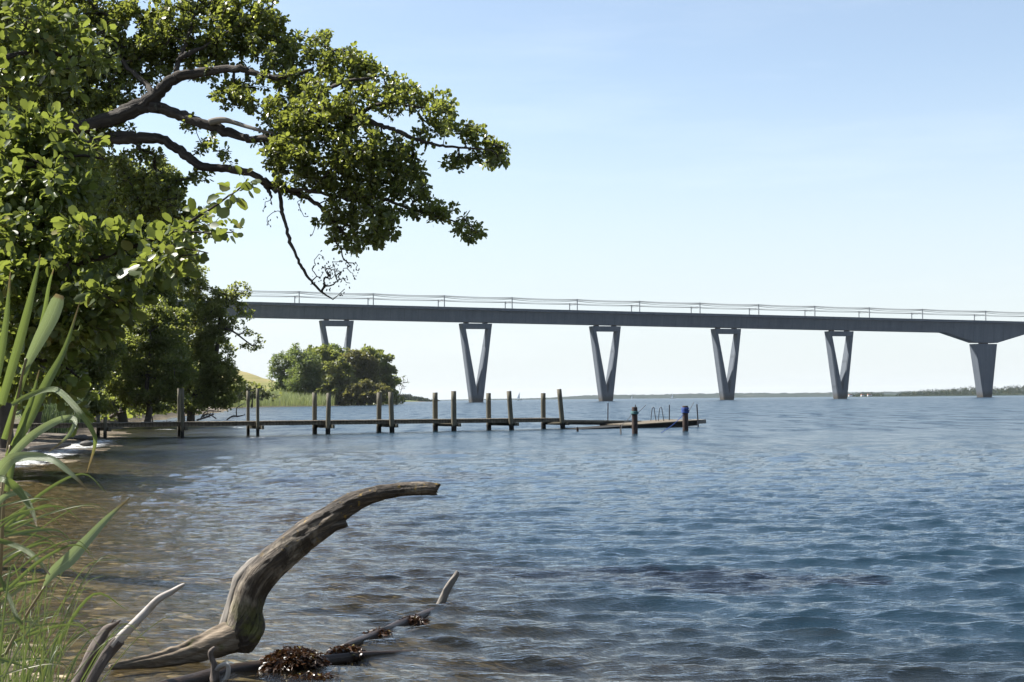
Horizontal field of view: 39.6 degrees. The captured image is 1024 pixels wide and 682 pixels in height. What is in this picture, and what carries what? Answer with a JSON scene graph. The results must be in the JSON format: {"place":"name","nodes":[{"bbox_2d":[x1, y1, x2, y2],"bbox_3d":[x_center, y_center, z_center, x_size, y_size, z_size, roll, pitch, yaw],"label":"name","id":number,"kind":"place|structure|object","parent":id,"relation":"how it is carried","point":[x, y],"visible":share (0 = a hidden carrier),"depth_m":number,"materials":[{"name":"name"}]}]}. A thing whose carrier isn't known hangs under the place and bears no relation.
{"place":"outdoors","nodes":[
{"label":"outdoors","id":0,"kind":"place"},
{"bbox_2d":[0,363,747,681],"bbox_3d":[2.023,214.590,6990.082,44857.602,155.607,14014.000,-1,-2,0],"label":"ground","id":1,"kind":"structure","parent":0,"point":[461,643],"depth_m":14.66,"materials":[{"name":"brown sand"}]},
{"bbox_2d":[0,254,63,519],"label":"reed","id":2,"kind":"object","parent":1,"relation":"on","point":[51,312],"visible":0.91,"depth_m":3.00,"materials":[{"name":"green plant"}]},
{"bbox_2d":[21,460,48,463],"bbox_3d":[-12.742,3.206,38.007,0.757,0.293,0.569,-1,-2,0],"label":"rock","id":3,"kind":"object","parent":1,"relation":"on","point":[34,461],"visible":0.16,"depth_m":37.76,"materials":[{"name":"grey stone"}]},
{"bbox_2d":[0,272,86,526],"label":"reed","id":4,"kind":"object","parent":1,"relation":"on","point":[7,462],"visible":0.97,"depth_m":2.55,"materials":[{"name":"green plant"}]},
{"bbox_2d":[0,302,96,603],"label":"reed","id":5,"kind":"object","parent":1,"relation":"on","point":[21,441],"visible":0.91,"depth_m":2.80,"materials":[{"name":"green plant"}]},
{"bbox_2d":[27,443,70,449],"bbox_3d":[-14.317,3.263,44.003,1.339,0.226,0.147,-1,-2,0],"label":"beach log","id":6,"kind":"object","parent":1,"relation":"on","point":[46,446],"visible":0.92,"depth_m":43.95,"materials":[{"name":"wood"}]},
{"bbox_2d":[1,29,113,328],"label":"broadleaf tree","id":7,"kind":"object","parent":1,"relation":"on","point":[90,207],"depth_m":34.73,"materials":[{"name":"green plant"}]},
{"bbox_2d":[17,390,98,432],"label":"shaded reeds","id":8,"kind":"object","parent":1,"relation":"on","point":[50,411],"visible":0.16,"depth_m":70.61,"materials":[{"name":"green plant"}]},
{"bbox_2d":[0,497,130,656],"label":"reed","id":9,"kind":"object","parent":1,"relation":"on","point":[69,558],"visible":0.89,"depth_m":2.75,"materials":[{"name":"green plant"}]},
{"bbox_2d":[0,0,137,447],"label":"broadleaf tree","id":10,"kind":"object","parent":1,"relation":"on","point":[5,411],"depth_m":46.57,"materials":[{"name":"green plant"}]},
{"bbox_2d":[12,210,127,414],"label":"broadleaf tree","id":11,"kind":"object","parent":1,"relation":"on","point":[101,368],"visible":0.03,"depth_m":91.60,"materials":[{"name":"green plant"}]},
{"bbox_2d":[28,84,128,432],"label":"broadleaf tree","id":12,"kind":"object","parent":1,"relation":"on","point":[113,259],"depth_m":65.75,"materials":[{"name":"green plant"}]},
{"bbox_2d":[71,619,120,681],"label":"driftwood stick","id":13,"kind":"object","parent":1,"relation":"on","point":[104,631],"visible":0.73,"depth_m":8.14,"materials":[{"name":"grey wood"}]},
{"bbox_2d":[0,473,197,681],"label":"tall grass","id":14,"kind":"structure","parent":1,"relation":"on","point":[47,670],"depth_m":2.94,"materials":[{"name":"green plant"}]},
{"bbox_2d":[89,390,122,415],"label":"shrub","id":15,"kind":"object","parent":1,"relation":"on","point":[107,410],"visible":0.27,"depth_m":97.81,"materials":[{"name":"green plant"}]},
{"bbox_2d":[109,407,123,418],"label":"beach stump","id":16,"kind":"object","parent":1,"relation":"on","point":[116,414],"visible":0.9,"depth_m":105.88,"materials":[{"name":"wood"}]},
{"bbox_2d":[0,0,261,436],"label":"alder bush","id":17,"kind":"object","parent":1,"relation":"on","point":[51,176],"visible":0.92,"depth_m":5.91,"materials":[{"name":"green plant"}]},
{"bbox_2d":[83,583,184,681],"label":"driftwood stick","id":18,"kind":"object","parent":1,"relation":"on","point":[112,648],"visible":0.97,"depth_m":8.08,"materials":[{"name":"grey wood"}]},
{"bbox_2d":[93,155,197,421],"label":"broadleaf tree","id":19,"kind":"object","parent":1,"relation":"on","point":[187,281],"visible":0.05,"depth_m":111.25,"materials":[{"name":"green plant"}]},
{"bbox_2d":[97,294,198,421],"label":"broadleaf tree","id":20,"kind":"object","parent":1,"relation":"on","point":[151,336],"visible":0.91,"depth_m":103.33,"materials":[{"name":"green plant"}]},
{"bbox_2d":[90,386,206,421],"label":"undergrowth","id":21,"kind":"object","parent":1,"relation":"on","point":[130,413],"depth_m":136.00,"materials":[{"name":"green plant"}]},
{"bbox_2d":[130,399,174,421],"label":"shrub","id":22,"kind":"object","parent":1,"relation":"on","point":[162,406],"visible":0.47,"depth_m":107.85,"materials":[{"name":"green plant"}]},
{"bbox_2d":[168,394,202,420],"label":"shrub","id":23,"kind":"object","parent":1,"relation":"on","point":[189,406],"visible":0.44,"depth_m":121.75,"materials":[{"name":"green plant"}]},
{"bbox_2d":[170,262,265,420],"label":"broadleaf tree","id":24,"kind":"object","parent":1,"relation":"on","point":[216,374],"visible":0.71,"depth_m":123.38,"materials":[{"name":"green plant"}]},
{"bbox_2d":[208,646,230,681],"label":"forked branch","id":25,"kind":"object","parent":1,"relation":"on","point":[215,673],"visible":1,"depth_m":8.23,"materials":[{"name":"grey wood"}]},
{"bbox_2d":[0,0,510,299],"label":"alder tree","id":26,"kind":"object","parent":1,"relation":"on","point":[293,134],"visible":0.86,"depth_m":13.78,"materials":[{"name":"green plant"}]},
{"bbox_2d":[230,378,281,407],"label":"shrub","id":27,"kind":"object","parent":1,"relation":"on","point":[265,395],"visible":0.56,"depth_m":399.63,"materials":[{"name":"green plant"}]},
{"bbox_2d":[266,349,306,392],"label":"grove tree","id":28,"kind":"object","parent":1,"relation":"on","point":[278,371],"visible":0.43,"depth_m":518.29,"materials":[{"name":"green plant"}]},
{"bbox_2d":[157,650,419,681],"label":"sunken log","id":29,"kind":"object","parent":1,"relation":"on","point":[236,668],"visible":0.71,"depth_m":8.53,"materials":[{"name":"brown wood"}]},
{"bbox_2d":[254,645,332,681],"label":"seaweed clump","id":30,"kind":"object","parent":1,"relation":"on","point":[289,658],"visible":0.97,"depth_m":8.51,"materials":[{"name":"brown plant"}]},
{"bbox_2d":[210,389,385,407],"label":"reed bed","id":31,"kind":"object","parent":1,"relation":"on","point":[289,399],"visible":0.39,"depth_m":459.57,"materials":[{"name":"green plant"}]},
{"bbox_2d":[280,342,325,395],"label":"grove tree","id":32,"kind":"object","parent":1,"relation":"on","point":[303,379],"visible":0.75,"depth_m":507.36,"materials":[{"name":"green plant"}]},
{"bbox_2d":[282,671,345,681],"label":"seaweed clump","id":33,"kind":"object","parent":1,"relation":"on","point":[324,676],"visible":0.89,"depth_m":8.28,"materials":[{"name":"brown plant"}]},
{"bbox_2d":[303,343,341,400],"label":"grove tree","id":34,"kind":"object","parent":1,"relation":"on","point":[326,352],"visible":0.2,"depth_m":521.81,"materials":[{"name":"green plant"}]},
{"bbox_2d":[314,356,360,405],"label":"grove tree","id":35,"kind":"object","parent":1,"relation":"on","point":[341,379],"visible":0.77,"depth_m":503.22,"materials":[{"name":"green plant"}]},
{"bbox_2d":[329,343,350,354],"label":"grove tree","id":36,"kind":"object","parent":1,"relation":"on","point":[336,346],"visible":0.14,"depth_m":544.63,"materials":[{"name":"green plant"}]},
{"bbox_2d":[334,347,382,404],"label":"grove tree","id":37,"kind":"object","parent":1,"relation":"on","point":[360,362],"visible":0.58,"depth_m":518.18,"materials":[{"name":"green plant"}]},
{"bbox_2d":[340,378,393,404],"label":"grove tree","id":38,"kind":"object","parent":1,"relation":"on","point":[360,394],"visible":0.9,"depth_m":498.78,"materials":[{"name":"green plant"}]},
{"bbox_2d":[360,344,399,404],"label":"grove tree","id":39,"kind":"object","parent":1,"relation":"on","point":[386,376],"visible":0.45,"depth_m":533.87,"materials":[{"name":"green plant"}]},
{"bbox_2d":[384,374,405,404],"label":"grove tree","id":40,"kind":"object","parent":1,"relation":"on","point":[397,401],"visible":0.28,"depth_m":558.92,"materials":[{"name":"green plant"}]},
{"bbox_2d":[398,375,408,395],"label":"sapling","id":41,"kind":"object","parent":1,"relation":"on","point":[402,384],"visible":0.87,"depth_m":564.80,"materials":[{"name":"grey plant"}]},
{"bbox_2d":[397,393,432,401],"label":"headland wood","id":42,"kind":"object","parent":1,"relation":"on","point":[413,398],"visible":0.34,"depth_m":1596.92,"materials":[{"name":"green plant"}]},
{"bbox_2d":[172,300,1023,402],"bbox_3d":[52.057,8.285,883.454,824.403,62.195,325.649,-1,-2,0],"label":"bridge","id":43,"kind":"structure","parent":1,"relation":"on","point":[982,333],"depth_m":891.11,"materials":[{"name":"concrete"}]},
{"bbox_2d":[0,395,1023,681],"bbox_3d":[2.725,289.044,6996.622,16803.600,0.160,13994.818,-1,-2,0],"label":"sea water","id":44,"kind":"structure","parent":0,"point":[816,539],"depth_m":17.90,"materials":[{"name":"blue liquid"}]},
{"bbox_2d":[15,439,109,466],"bbox_3d":[-14.750,3.620,47.815,2.839,0.030,30.958,0,-2,-11],"label":"sea foam","id":45,"kind":"object","parent":44,"relation":"on","point":[60,451],"visible":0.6,"depth_m":45.55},
{"bbox_2d":[72,435,87,440],"bbox_3d":[-16.696,3.740,54.968,0.636,0.244,0.509,-1,-2,0],"label":"rock","id":46,"kind":"object","parent":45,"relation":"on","point":[81,437],"visible":0.99,"depth_m":54.82,"materials":[{"name":"grey stone"}]},
{"bbox_2d":[80,441,92,445],"bbox_3d":[-14.954,3.607,49.995,0.462,0.207,0.409,-1,-2,0],"label":"rock","id":47,"kind":"object","parent":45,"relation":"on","point":[86,443],"visible":0.98,"depth_m":49.86,"materials":[{"name":"grey stone"}]},
{"bbox_2d":[196,410,220,420],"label":"fallen branch","id":48,"kind":"object","parent":44,"relation":"on","point":[205,415],"visible":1,"depth_m":111.97,"materials":[{"name":"wood"}]},
{"bbox_2d":[227,403,244,419],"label":"fallen branch","id":49,"kind":"object","parent":44,"relation":"on","point":[236,415],"visible":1,"depth_m":107.97,"materials":[{"name":"wood"}]},
{"bbox_2d":[108,482,440,669],"bbox_3d":[-1.469,1.442,8.902,2.012,1.100,0.466,0,-2,-13],"label":"driftwood log","id":50,"kind":"object","parent":44,"relation":"on","point":[239,627],"visible":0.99,"depth_m":8.86,"materials":[{"name":"brown wood"}]},
{"bbox_2d":[13,388,569,437],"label":"jetty","id":51,"kind":"object","parent":44,"relation":"in","point":[328,423],"visible":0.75,"depth_m":70.59,"materials":[{"name":"brown wood"}]},
{"bbox_2d":[324,644,371,673],"bbox_3d":[-1.038,1.996,8.947,0.334,0.179,0.305,-1,-2,0],"label":"seaweed clump","id":52,"kind":"object","parent":44,"relation":"in","point":[339,649],"visible":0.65,"depth_m":8.90,"materials":[{"name":"brown plant"}]},
{"bbox_2d":[341,603,446,646],"bbox_3d":[-0.806,2.024,10.121,0.077,0.078,1.932,-1,-2,17],"label":"sunken branch","id":53,"kind":"object","parent":44,"relation":"in","point":[359,641],"visible":0.71,"depth_m":9.95,"materials":[{"name":"brown plant"}]},
{"bbox_2d":[362,626,399,645],"bbox_3d":[-0.905,2.030,9.753,0.275,0.149,0.242,-1,-2,0],"label":"seaweed clump","id":54,"kind":"object","parent":53,"relation":"on","point":[388,631],"visible":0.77,"depth_m":9.71,"materials":[{"name":"plant"}]},
{"bbox_2d":[397,614,430,630],"bbox_3d":[-0.717,2.046,10.291,0.265,0.136,0.237,-1,-2,0],"label":"seaweed clump","id":55,"kind":"object","parent":53,"relation":"on","point":[418,620],"visible":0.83,"depth_m":10.26,"materials":[{"name":"brown plant"}]},
{"bbox_2d":[396,627,434,638],"bbox_3d":[-0.689,2.063,10.059,0.540,0.067,0.072,1,-3,-40],"label":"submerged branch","id":56,"kind":"object","parent":44,"relation":"in","point":[422,630],"visible":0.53,"depth_m":10.03,"materials":[{"name":"grey wood"}]},
{"bbox_2d":[436,570,459,603],"bbox_3d":[-0.523,2.003,11.402,0.207,0.327,0.070,-1,-2,0],"label":"broken stick","id":57,"kind":"object","parent":44,"relation":"in","point":[445,592],"visible":0.83,"depth_m":11.38,"materials":[{"name":"grey wood"}]},
{"bbox_2d":[631,407,638,433],"bbox_3d":[5.500,4.306,63.594,0.373,2.712,0.374,-1,-2,0],"label":"mooring pile","id":58,"kind":"object","parent":44,"relation":"in","point":[634,411],"visible":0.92,"depth_m":63.52,"materials":[{"name":"wood"}]},
{"bbox_2d":[565,419,705,428],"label":"floating platform","id":59,"kind":"structure","parent":44,"relation":"on","point":[661,423],"depth_m":77.30,"materials":[{"name":"brown wood"}]},
{"bbox_2d":[558,420,639,424],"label":"gangway","id":60,"kind":"object","parent":59,"relation":"on","point":[588,422],"visible":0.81,"depth_m":77.68,"materials":[{"name":"brown wood"}]},
{"bbox_2d":[651,407,663,420],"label":"ladder","id":61,"kind":"object","parent":59,"relation":"on","point":[658,415],"visible":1,"depth_m":78.59,"materials":[{"name":"silver metal"}]},
{"bbox_2d":[681,406,688,430],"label":"mooring pile","id":62,"kind":"object","parent":44,"relation":"in","point":[685,410],"visible":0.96,"depth_m":67.90,"materials":[{"name":"wood"}]},
{"bbox_2d":[696,404,698,426],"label":"guide pole","id":63,"kind":"object","parent":44,"relation":"in","point":[697,415],"visible":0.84,"depth_m":77.57,"materials":[{"name":"grey metal"}]},
{"bbox_2d":[59,0,1023,399],"label":"sky","id":64,"kind":"structure","parent":0,"point":[859,154],"materials":[{"name":"blue"}]},
{"bbox_2d":[456,391,1003,399],"bbox_3d":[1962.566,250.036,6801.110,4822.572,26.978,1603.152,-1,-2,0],"label":"coast","id":65,"kind":"structure","parent":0,"point":[736,395],"depth_m":6481.95},
{"bbox_2d":[847,392,1023,396],"bbox_3d":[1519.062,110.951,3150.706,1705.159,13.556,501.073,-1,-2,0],"label":"coast","id":66,"kind":"structure","parent":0,"point":[944,395],"depth_m":2968.50},
{"bbox_2d":[850,385,1023,396],"bbox_3d":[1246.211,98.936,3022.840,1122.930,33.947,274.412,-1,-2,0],"label":"wood","id":67,"kind":"object","parent":66,"relation":"on","point":[971,391],"visible":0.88,"depth_m":3004.85,"materials":[{"name":"green plant"}]},
{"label":"catenary mast","id":68,"kind":"object","parent":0,"visible":0},
{"bbox_2d":[186,289,1006,312],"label":"overhead wire","id":69,"kind":"object","parent":68,"relation":"attached to","point":[679,303],"visible":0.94,"depth_m":901.04,"materials":[{"name":"grey metal"}]},
{"bbox_2d":[199,290,1023,313],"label":"overhead wire","id":70,"kind":"object","parent":68,"relation":"attached to","point":[565,300],"visible":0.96,"depth_m":862.32,"materials":[{"name":"grey metal"}]},
{"bbox_2d":[208,291,1022,314],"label":"overhead wire","id":71,"kind":"object","parent":68,"relation":"attached to","point":[657,304],"visible":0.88,"depth_m":895.25,"materials":[{"name":"grey metal"}]},
{"bbox_2d":[229,289,1023,312],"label":"overhead wire","id":72,"kind":"object","parent":68,"relation":"attached to","point":[574,299],"visible":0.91,"depth_m":862.36,"materials":[{"name":"grey metal"}]},
{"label":"catenary mast","id":73,"kind":"object","parent":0,"visible":0},
{"bbox_2d":[207,294,1023,316],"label":"overhead wire","id":74,"kind":"object","parent":73,"relation":"hanging from","point":[596,305],"visible":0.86,"depth_m":878.17,"materials":[{"name":"grey metal"}]},
{"bbox_2d":[252,296,998,316],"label":"overhead wire","id":75,"kind":"object","parent":73,"relation":"hanging from","point":[592,305],"visible":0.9,"depth_m":882.15,"materials":[{"name":"grey metal"}]},
{"bbox_2d":[255,295,1001,315],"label":"overhead wire","id":76,"kind":"object","parent":73,"relation":"attached to","point":[641,305],"visible":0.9,"depth_m":898.60,"materials":[{"name":"grey metal"}]},
{"bbox_2d":[253,293,1014,314],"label":"overhead wire","id":77,"kind":"object","parent":73,"relation":"attached to","point":[588,302],"visible":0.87,"depth_m":877.87,"materials":[{"name":"grey metal"}]}
]}

